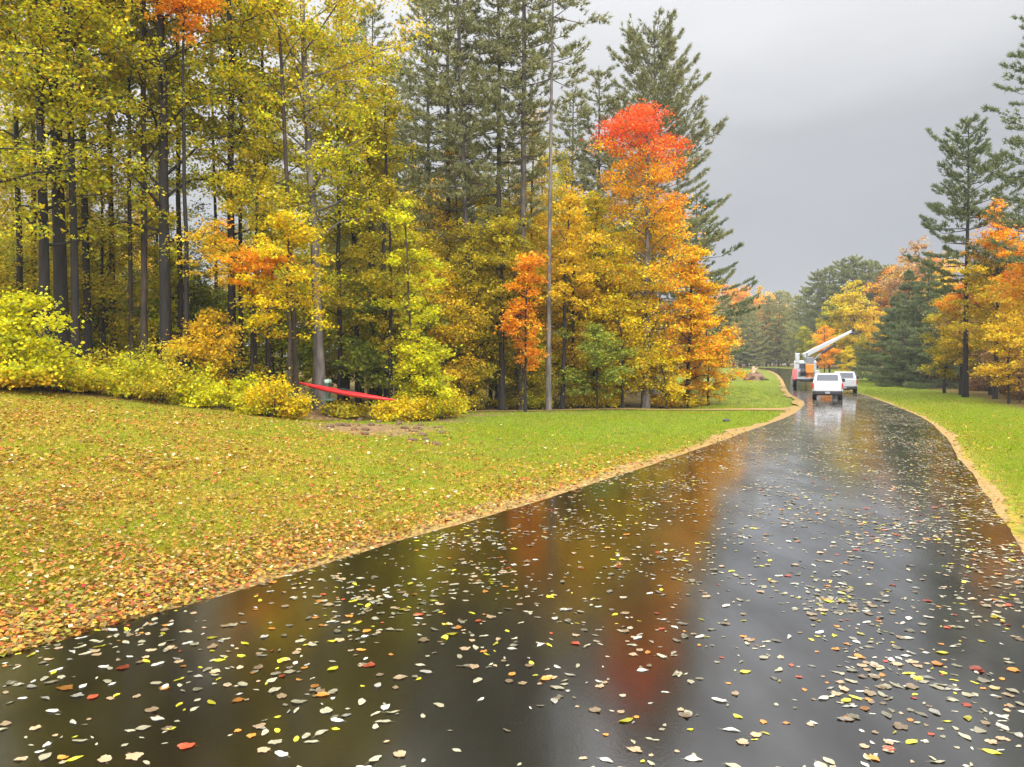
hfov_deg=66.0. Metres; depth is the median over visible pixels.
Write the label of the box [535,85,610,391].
pine tree
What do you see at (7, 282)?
broadleaf tree
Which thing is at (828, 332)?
maple tree
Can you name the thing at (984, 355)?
sapling
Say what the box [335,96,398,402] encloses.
maple tree
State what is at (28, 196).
broadleaf tree
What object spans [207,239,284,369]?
broadleaf tree
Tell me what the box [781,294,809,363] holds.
pine tree
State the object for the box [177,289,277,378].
sapling
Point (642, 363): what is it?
maple tree
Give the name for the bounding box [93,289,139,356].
sapling
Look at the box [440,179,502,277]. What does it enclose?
broadleaf tree
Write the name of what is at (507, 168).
broadleaf tree
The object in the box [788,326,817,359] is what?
broadleaf tree
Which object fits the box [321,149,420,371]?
broadleaf tree
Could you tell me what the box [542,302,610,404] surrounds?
sapling
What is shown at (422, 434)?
clod
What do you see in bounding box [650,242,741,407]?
maple tree
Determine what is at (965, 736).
fallen leaf
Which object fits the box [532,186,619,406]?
broadleaf tree
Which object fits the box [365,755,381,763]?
fallen leaf
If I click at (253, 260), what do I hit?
maple tree
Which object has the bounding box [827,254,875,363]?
pine tree
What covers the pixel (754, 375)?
brush heap
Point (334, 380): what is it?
sapling
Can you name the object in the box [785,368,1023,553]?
verge
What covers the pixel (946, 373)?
maple tree
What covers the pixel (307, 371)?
sapling
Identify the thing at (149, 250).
broadleaf tree
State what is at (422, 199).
broadleaf tree
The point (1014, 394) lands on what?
bush
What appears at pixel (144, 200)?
maple tree
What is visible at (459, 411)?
bush
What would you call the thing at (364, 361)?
sapling
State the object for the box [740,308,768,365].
pine tree
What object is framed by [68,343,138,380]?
bush
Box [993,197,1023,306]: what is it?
maple tree
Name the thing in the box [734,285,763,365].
maple tree
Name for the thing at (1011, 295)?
maple tree
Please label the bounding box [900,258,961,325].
maple tree
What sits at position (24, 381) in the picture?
bush
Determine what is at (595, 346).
sapling
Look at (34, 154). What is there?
maple tree
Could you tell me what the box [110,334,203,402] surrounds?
bush
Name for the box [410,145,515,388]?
broadleaf tree
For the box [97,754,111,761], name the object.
fallen leaf
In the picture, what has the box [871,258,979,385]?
spruce tree
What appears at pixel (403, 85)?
pine tree
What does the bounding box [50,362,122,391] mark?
bush
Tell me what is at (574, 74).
pine tree
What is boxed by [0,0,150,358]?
maple tree
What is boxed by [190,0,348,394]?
maple tree
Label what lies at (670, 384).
maple tree
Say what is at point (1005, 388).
bush
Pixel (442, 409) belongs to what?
bush
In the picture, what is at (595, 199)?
maple tree
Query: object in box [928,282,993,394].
maple tree
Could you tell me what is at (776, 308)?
pine tree
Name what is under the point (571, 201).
broadleaf tree
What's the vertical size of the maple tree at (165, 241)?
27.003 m
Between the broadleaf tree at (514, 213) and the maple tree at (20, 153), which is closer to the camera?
the maple tree at (20, 153)
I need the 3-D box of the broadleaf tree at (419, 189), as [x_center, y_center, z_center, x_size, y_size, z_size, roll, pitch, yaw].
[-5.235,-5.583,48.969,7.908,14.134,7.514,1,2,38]
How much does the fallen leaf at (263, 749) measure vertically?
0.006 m
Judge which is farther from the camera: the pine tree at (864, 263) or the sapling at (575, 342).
the pine tree at (864, 263)
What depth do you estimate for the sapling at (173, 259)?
37.62 m
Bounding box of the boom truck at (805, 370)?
[790,328,858,387]
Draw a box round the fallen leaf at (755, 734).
[750,732,762,736]
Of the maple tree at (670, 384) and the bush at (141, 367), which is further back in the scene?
the maple tree at (670, 384)
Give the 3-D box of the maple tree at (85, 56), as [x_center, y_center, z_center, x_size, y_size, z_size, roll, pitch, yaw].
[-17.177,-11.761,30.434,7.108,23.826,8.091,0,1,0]
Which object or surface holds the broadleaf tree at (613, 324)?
on the lawn at (746, 398)
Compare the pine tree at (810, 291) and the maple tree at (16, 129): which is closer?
the maple tree at (16, 129)
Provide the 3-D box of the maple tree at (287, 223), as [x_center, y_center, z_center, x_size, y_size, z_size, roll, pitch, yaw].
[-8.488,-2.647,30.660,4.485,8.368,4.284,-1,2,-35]
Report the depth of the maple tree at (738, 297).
228.44 m
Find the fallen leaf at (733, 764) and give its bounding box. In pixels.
[723,763,740,766]
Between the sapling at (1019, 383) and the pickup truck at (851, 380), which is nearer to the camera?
the sapling at (1019, 383)
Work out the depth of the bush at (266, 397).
28.85 m
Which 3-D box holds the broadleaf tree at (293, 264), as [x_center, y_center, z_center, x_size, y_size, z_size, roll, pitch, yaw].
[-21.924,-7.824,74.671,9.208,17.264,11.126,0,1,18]
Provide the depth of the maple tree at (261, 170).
32.34 m
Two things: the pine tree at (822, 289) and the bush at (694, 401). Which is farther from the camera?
the pine tree at (822, 289)
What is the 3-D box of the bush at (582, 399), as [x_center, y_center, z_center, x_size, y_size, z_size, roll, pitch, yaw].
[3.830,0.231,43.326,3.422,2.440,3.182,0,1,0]
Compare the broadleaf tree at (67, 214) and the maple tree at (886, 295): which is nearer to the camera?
the broadleaf tree at (67, 214)
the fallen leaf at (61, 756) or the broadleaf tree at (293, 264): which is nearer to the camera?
the fallen leaf at (61, 756)
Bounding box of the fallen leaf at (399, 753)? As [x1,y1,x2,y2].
[393,750,405,756]
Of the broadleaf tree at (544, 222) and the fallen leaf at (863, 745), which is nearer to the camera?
the fallen leaf at (863, 745)
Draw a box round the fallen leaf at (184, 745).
[177,742,194,748]
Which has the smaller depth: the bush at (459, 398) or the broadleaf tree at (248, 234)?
the bush at (459, 398)
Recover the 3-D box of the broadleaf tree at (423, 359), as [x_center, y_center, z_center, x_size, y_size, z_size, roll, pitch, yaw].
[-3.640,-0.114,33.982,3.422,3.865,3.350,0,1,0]
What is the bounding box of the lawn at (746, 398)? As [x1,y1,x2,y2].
[0,364,1023,620]
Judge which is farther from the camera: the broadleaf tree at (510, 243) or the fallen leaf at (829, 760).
the broadleaf tree at (510, 243)
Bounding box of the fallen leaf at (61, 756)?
[57,755,68,758]
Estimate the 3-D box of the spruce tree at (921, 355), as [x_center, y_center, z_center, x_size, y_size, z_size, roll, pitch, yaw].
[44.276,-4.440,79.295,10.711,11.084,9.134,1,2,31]
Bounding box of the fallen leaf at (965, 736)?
[958,732,970,739]
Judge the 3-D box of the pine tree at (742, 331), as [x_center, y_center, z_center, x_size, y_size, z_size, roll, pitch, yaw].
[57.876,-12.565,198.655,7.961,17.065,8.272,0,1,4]
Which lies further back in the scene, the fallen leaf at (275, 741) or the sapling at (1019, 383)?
the sapling at (1019, 383)
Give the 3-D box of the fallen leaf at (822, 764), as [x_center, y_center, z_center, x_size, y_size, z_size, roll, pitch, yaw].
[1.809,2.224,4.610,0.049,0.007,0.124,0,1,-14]
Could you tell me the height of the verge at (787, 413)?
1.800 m
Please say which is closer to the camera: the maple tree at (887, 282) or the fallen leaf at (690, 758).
the fallen leaf at (690, 758)
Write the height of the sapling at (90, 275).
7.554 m
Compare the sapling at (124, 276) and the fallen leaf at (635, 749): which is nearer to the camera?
the fallen leaf at (635, 749)
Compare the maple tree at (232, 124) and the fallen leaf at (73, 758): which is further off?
the maple tree at (232, 124)
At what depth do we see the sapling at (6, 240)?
39.27 m
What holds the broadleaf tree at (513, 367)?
on the lawn at (746, 398)
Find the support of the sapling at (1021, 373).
on the lawn at (746, 398)
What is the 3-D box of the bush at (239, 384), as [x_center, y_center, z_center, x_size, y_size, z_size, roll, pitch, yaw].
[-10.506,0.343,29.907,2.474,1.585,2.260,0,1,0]
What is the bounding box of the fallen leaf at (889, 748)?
[883,746,894,750]
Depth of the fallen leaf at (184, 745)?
4.82 m
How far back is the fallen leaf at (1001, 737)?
4.97 m
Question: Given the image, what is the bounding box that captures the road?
[0,366,1023,766]
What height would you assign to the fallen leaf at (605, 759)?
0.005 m
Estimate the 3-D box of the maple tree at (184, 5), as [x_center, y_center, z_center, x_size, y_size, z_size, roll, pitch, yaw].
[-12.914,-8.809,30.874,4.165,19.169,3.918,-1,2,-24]
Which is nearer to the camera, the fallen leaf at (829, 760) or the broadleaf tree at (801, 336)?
the fallen leaf at (829, 760)
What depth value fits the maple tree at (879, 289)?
149.61 m
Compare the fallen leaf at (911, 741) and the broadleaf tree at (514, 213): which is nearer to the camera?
the fallen leaf at (911, 741)
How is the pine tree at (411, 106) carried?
on the lawn at (746, 398)
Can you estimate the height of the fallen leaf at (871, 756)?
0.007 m
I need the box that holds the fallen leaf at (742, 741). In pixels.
[736,738,748,743]
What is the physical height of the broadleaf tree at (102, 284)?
10.494 m
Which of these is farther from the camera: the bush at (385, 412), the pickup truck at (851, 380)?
the pickup truck at (851, 380)
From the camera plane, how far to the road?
6.70 m
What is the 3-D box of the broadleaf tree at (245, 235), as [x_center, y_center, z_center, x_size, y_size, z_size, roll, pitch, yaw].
[-12.658,-6.418,42.192,7.748,14.854,7.952,0,1,0]
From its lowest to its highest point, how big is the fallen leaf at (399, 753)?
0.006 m
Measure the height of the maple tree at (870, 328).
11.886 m
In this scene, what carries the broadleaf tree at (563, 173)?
on the lawn at (746, 398)
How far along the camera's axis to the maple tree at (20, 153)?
26.72 m
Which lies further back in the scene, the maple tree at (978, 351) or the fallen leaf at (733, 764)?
the maple tree at (978, 351)
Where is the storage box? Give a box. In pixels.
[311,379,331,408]
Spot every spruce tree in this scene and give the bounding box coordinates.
[846,302,925,382]
[863,320,937,387]
[867,269,976,385]
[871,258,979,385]
[895,285,986,388]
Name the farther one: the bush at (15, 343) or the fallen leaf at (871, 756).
the bush at (15, 343)
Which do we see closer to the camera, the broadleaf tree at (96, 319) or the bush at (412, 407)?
the bush at (412, 407)
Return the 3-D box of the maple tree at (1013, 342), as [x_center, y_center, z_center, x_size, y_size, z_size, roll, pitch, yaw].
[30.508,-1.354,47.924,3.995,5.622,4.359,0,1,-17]
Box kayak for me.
[299,382,394,399]
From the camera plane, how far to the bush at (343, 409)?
33.23 m
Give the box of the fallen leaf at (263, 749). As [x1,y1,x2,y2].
[258,747,270,751]
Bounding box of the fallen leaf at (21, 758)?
[14,756,27,759]
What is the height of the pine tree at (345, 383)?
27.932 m
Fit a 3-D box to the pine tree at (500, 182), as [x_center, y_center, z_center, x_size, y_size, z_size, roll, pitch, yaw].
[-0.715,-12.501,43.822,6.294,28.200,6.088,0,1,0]
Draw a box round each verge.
[2,368,803,647]
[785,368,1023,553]
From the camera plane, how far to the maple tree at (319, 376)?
34.71 m
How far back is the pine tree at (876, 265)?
151.06 m
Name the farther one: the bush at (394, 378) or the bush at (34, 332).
the bush at (394, 378)
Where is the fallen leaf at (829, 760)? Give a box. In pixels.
[821,756,834,764]
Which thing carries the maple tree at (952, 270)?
on the lawn at (746, 398)
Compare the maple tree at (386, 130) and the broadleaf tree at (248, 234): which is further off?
the broadleaf tree at (248, 234)
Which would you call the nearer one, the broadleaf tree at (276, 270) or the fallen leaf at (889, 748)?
the fallen leaf at (889, 748)
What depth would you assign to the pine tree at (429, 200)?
44.98 m
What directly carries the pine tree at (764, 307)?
on the lawn at (746, 398)
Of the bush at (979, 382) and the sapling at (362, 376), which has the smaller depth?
the sapling at (362, 376)
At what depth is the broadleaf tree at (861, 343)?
121.75 m
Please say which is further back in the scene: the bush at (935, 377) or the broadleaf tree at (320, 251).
the bush at (935, 377)
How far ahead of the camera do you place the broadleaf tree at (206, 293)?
38.49 m
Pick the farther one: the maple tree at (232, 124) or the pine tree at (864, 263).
the pine tree at (864, 263)
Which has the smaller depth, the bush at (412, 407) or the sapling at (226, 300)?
the bush at (412, 407)
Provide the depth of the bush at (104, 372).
26.37 m
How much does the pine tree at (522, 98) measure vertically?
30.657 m
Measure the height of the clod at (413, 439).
0.176 m
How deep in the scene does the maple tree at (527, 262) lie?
39.62 m
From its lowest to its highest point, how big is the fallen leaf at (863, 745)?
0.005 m
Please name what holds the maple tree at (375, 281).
on the lawn at (746, 398)
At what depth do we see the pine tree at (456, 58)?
41.95 m
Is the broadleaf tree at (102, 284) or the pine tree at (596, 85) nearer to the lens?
the broadleaf tree at (102, 284)
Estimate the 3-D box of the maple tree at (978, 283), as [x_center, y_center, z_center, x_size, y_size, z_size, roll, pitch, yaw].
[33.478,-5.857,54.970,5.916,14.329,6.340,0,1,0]
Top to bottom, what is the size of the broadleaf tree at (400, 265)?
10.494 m
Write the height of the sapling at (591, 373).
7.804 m
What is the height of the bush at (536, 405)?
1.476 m
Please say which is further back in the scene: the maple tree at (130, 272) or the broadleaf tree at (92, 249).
the broadleaf tree at (92, 249)
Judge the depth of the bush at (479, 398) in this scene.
41.27 m
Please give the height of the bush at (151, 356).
1.988 m
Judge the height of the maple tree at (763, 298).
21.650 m
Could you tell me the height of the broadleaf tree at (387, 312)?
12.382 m
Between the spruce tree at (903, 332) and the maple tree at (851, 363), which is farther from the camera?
the maple tree at (851, 363)
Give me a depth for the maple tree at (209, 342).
30.63 m
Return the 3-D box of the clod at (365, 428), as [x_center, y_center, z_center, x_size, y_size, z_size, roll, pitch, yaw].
[-4.777,1.497,25.700,0.318,0.177,0.210,0,1,0]
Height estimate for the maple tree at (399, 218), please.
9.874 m
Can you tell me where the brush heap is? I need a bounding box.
[742,366,768,380]
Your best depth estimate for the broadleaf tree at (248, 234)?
49.11 m
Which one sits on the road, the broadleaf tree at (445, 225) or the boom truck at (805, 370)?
the boom truck at (805, 370)
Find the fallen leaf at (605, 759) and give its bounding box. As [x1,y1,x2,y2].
[600,757,612,762]
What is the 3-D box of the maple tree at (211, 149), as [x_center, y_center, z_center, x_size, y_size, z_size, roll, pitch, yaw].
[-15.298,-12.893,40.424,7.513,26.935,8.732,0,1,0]
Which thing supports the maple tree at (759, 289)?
on the lawn at (746, 398)
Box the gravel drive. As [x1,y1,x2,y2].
[371,406,798,411]
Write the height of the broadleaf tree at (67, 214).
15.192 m
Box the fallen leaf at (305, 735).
[302,733,310,738]
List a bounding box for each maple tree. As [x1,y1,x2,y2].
[0,0,73,317]
[0,0,121,240]
[0,0,142,367]
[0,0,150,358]
[0,0,156,364]
[0,2,101,340]
[5,0,195,367]
[8,0,276,372]
[22,1,174,367]
[41,0,225,364]
[85,0,189,363]
[99,0,253,381]
[106,0,329,387]
[136,0,286,374]
[138,0,233,377]
[152,305,249,399]
[159,215,304,385]
[184,0,302,379]
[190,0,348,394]
[191,130,333,377]
[204,0,380,397]
[210,0,439,410]
[229,207,343,401]
[275,57,404,403]
[279,0,425,406]
[322,174,444,404]
[325,96,394,406]
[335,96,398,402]
[356,81,412,397]
[366,198,452,417]
[491,250,552,411]
[551,191,637,405]
[576,98,716,407]
[576,291,668,407]
[633,336,697,408]
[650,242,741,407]
[678,291,757,404]
[708,282,741,344]
[709,282,759,332]
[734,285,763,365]
[736,285,790,365]
[752,292,789,365]
[800,301,850,372]
[811,325,842,372]
[825,279,884,370]
[837,346,855,370]
[849,300,889,361]
[860,261,916,325]
[861,265,898,352]
[875,234,936,329]
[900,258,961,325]
[906,251,972,331]
[914,295,963,393]
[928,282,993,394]
[931,265,1022,394]
[946,198,1023,398]
[967,315,1023,403]
[974,240,1023,370]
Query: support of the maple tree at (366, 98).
on the lawn at (746, 398)
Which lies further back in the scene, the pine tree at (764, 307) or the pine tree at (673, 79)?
the pine tree at (764, 307)
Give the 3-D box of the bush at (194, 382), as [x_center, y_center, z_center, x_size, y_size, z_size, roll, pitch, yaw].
[-11.993,-0.107,28.961,3.125,1.833,3.486,1,2,39]
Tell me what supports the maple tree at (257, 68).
on the lawn at (746, 398)
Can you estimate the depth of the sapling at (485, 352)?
43.49 m
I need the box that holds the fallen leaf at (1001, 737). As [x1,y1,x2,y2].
[995,736,1004,739]
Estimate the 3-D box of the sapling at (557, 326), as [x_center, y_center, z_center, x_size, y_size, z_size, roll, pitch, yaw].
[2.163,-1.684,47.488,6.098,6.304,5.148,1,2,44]
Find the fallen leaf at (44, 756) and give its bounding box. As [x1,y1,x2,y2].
[39,753,50,759]
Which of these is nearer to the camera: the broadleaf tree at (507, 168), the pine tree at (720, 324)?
the broadleaf tree at (507, 168)
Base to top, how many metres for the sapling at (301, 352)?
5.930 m
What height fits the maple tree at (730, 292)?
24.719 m
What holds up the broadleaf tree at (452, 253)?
on the lawn at (746, 398)
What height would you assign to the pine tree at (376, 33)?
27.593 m
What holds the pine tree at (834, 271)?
on the lawn at (746, 398)
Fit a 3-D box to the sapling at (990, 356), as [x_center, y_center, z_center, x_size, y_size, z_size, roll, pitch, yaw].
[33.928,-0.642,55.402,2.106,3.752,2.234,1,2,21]
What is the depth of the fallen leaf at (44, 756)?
4.70 m
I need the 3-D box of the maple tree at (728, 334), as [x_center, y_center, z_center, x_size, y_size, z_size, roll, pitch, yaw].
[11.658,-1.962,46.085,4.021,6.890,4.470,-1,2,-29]
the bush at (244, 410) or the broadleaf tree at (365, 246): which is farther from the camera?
the broadleaf tree at (365, 246)
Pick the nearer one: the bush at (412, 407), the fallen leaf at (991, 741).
the fallen leaf at (991, 741)
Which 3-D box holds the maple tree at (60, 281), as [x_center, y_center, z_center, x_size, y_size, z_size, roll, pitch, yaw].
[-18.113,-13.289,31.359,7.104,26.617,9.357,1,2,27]
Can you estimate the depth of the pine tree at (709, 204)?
64.79 m
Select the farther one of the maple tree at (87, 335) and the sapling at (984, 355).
the sapling at (984, 355)
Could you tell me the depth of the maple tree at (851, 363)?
115.78 m
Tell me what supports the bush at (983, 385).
on the lawn at (746, 398)
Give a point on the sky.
(824, 154)
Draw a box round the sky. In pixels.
[0,0,1023,363]
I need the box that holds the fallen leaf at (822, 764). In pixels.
[815,760,826,766]
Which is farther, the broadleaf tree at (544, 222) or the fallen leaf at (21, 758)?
the broadleaf tree at (544, 222)
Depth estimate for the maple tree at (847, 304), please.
127.59 m
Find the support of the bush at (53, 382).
on the lawn at (746, 398)
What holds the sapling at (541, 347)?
on the lawn at (746, 398)
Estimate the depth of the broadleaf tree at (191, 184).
40.60 m
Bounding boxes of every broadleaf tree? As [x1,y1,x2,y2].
[0,59,98,260]
[0,120,158,352]
[0,155,120,334]
[0,203,37,251]
[0,238,70,336]
[5,142,181,362]
[25,201,127,336]
[27,247,124,365]
[76,117,236,364]
[106,192,190,312]
[118,264,249,382]
[183,123,327,375]
[196,127,343,393]
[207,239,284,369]
[244,231,310,381]
[273,212,330,383]
[298,171,416,404]
[304,206,402,392]
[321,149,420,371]
[350,219,468,396]
[360,236,444,396]
[367,184,487,372]
[374,245,501,403]
[382,166,489,279]
[385,336,462,419]
[409,200,484,292]
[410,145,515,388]
[423,218,521,409]
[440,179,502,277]
[442,172,538,404]
[456,214,540,409]
[473,202,552,409]
[474,154,554,398]
[477,291,561,409]
[489,109,570,380]
[507,136,582,374]
[515,147,616,374]
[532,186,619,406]
[534,183,617,408]
[554,204,652,404]
[567,256,667,406]
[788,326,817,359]
[850,334,870,373]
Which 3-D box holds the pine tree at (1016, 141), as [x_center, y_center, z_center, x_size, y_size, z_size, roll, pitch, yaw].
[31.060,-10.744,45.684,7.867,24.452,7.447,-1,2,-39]
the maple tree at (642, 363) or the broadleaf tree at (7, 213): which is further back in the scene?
the broadleaf tree at (7, 213)
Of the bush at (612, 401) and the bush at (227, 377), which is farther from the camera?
the bush at (612, 401)
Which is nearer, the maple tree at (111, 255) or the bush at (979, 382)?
the maple tree at (111, 255)
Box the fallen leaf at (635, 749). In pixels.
[626,746,641,751]
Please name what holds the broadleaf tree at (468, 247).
on the lawn at (746, 398)
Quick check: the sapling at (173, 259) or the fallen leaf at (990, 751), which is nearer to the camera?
the fallen leaf at (990, 751)
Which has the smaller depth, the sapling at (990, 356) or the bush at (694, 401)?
the bush at (694, 401)
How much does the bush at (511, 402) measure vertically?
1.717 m
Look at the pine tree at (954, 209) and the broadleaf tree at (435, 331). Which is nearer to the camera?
the broadleaf tree at (435, 331)
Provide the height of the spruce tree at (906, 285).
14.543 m
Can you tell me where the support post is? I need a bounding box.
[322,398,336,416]
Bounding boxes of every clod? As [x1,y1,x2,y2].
[361,427,369,430]
[407,438,417,441]
[417,432,426,435]
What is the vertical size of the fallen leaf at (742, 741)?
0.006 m
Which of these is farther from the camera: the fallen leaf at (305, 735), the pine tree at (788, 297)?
the pine tree at (788, 297)
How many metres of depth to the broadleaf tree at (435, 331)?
40.20 m
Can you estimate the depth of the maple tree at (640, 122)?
43.17 m
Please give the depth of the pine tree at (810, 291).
167.16 m
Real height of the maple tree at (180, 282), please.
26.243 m
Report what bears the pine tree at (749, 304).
on the lawn at (746, 398)
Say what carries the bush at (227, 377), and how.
on the lawn at (746, 398)
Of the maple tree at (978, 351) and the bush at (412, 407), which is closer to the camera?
the bush at (412, 407)
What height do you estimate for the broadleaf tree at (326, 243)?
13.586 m
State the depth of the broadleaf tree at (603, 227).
47.22 m
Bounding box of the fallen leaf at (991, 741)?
[984,739,998,743]
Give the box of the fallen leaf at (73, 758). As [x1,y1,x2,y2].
[66,755,83,760]
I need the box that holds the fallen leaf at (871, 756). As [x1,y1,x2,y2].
[866,754,879,760]
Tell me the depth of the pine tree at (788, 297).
201.27 m
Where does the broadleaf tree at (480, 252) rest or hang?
on the lawn at (746, 398)
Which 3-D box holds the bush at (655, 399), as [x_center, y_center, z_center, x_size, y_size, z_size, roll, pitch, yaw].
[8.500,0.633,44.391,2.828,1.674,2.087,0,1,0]
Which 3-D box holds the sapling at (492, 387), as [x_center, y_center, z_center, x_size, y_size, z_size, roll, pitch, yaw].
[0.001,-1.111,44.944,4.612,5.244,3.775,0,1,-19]
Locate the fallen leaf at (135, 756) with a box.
[125,752,143,759]
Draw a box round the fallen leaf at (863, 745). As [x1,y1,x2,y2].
[859,743,869,747]
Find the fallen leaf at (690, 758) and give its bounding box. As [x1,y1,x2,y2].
[685,755,701,760]
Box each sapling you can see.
[0,228,51,332]
[11,241,119,332]
[92,243,215,367]
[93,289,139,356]
[116,270,238,365]
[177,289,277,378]
[219,294,342,394]
[237,331,297,391]
[283,308,359,394]
[285,305,369,386]
[325,268,457,397]
[352,323,399,393]
[432,298,510,395]
[483,331,555,393]
[488,334,560,392]
[516,304,580,391]
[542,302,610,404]
[551,321,645,408]
[570,291,665,390]
[976,347,1003,363]
[981,351,1009,382]
[1003,347,1023,403]
[1015,359,1023,390]
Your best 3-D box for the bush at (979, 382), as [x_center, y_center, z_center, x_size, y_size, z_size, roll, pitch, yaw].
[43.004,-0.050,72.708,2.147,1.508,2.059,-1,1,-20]
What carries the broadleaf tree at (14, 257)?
on the lawn at (746, 398)
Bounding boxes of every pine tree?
[282,0,404,400]
[317,0,423,399]
[359,61,431,395]
[376,0,486,278]
[398,0,491,387]
[402,0,517,406]
[445,0,554,407]
[464,0,572,409]
[485,0,614,409]
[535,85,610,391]
[554,64,650,291]
[576,7,736,393]
[657,192,761,388]
[707,294,734,366]
[707,305,729,362]
[719,309,740,365]
[729,302,755,366]
[738,295,760,366]
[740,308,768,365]
[750,294,782,366]
[761,290,795,366]
[773,290,797,365]
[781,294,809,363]
[787,285,815,360]
[794,268,830,367]
[808,265,844,367]
[817,258,862,368]
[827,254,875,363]
[846,259,880,358]
[852,259,888,366]
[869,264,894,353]
[901,111,1023,396]
[970,14,1023,263]
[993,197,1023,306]
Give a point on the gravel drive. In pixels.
(785, 408)
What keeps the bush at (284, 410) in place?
on the lawn at (746, 398)
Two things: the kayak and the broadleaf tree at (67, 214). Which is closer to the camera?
the kayak
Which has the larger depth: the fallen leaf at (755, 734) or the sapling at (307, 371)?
the sapling at (307, 371)
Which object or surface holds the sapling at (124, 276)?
on the lawn at (746, 398)
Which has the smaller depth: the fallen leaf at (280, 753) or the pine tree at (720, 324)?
the fallen leaf at (280, 753)
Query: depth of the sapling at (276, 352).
47.98 m
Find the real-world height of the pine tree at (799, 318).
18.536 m
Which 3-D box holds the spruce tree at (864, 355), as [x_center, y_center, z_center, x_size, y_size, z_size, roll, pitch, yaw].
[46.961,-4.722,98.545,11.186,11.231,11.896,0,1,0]
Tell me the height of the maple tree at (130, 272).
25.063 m
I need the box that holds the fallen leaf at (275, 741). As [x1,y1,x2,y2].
[268,739,286,743]
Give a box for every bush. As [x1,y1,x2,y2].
[0,284,103,390]
[0,293,61,350]
[0,356,67,388]
[18,353,85,387]
[35,349,133,390]
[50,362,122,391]
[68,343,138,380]
[94,345,171,397]
[108,345,199,382]
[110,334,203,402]
[143,355,229,402]
[165,374,230,406]
[200,351,282,398]
[213,372,263,409]
[225,387,287,414]
[229,366,327,417]
[269,389,312,419]
[319,396,371,417]
[365,400,413,421]
[367,369,423,412]
[374,391,447,420]
[391,367,462,419]
[433,387,472,417]
[448,391,475,413]
[454,382,492,409]
[485,382,532,408]
[513,386,559,408]
[554,367,614,407]
[588,384,630,407]
[637,380,686,407]
[669,388,709,406]
[767,344,785,366]
[923,374,958,385]
[969,374,992,390]
[969,376,987,390]
[998,374,1014,393]
[1000,376,1023,398]
[1005,387,1023,399]
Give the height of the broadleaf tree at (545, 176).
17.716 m
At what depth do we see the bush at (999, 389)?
60.84 m
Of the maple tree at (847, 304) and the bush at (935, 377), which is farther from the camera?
the maple tree at (847, 304)
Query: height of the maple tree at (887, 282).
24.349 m
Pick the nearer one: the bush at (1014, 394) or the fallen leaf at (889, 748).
the fallen leaf at (889, 748)
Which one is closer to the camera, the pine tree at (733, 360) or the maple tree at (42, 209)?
the maple tree at (42, 209)
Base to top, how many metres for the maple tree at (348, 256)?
17.554 m
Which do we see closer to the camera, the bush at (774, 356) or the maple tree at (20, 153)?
the maple tree at (20, 153)
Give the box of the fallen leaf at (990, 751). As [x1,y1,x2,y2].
[982,749,1001,753]
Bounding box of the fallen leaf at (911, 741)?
[906,739,917,742]
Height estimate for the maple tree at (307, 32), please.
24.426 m
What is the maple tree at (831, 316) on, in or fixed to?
on the lawn at (746, 398)
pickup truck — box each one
[810,373,844,399]
[834,371,858,393]
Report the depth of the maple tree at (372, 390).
41.04 m
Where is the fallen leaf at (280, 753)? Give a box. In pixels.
[275,750,288,756]
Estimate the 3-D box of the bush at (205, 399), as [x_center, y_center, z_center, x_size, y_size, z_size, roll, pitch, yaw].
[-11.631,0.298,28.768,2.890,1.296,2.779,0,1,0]
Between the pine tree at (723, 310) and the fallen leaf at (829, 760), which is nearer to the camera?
the fallen leaf at (829, 760)
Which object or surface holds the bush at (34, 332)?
on the lawn at (746, 398)
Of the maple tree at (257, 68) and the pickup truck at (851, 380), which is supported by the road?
the pickup truck at (851, 380)
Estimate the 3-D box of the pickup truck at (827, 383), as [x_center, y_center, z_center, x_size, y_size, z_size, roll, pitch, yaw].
[21.365,0.156,53.410,2.232,1.748,5.502,1,2,21]
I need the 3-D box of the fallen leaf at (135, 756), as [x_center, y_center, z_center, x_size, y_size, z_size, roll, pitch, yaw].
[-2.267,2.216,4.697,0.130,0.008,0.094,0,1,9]

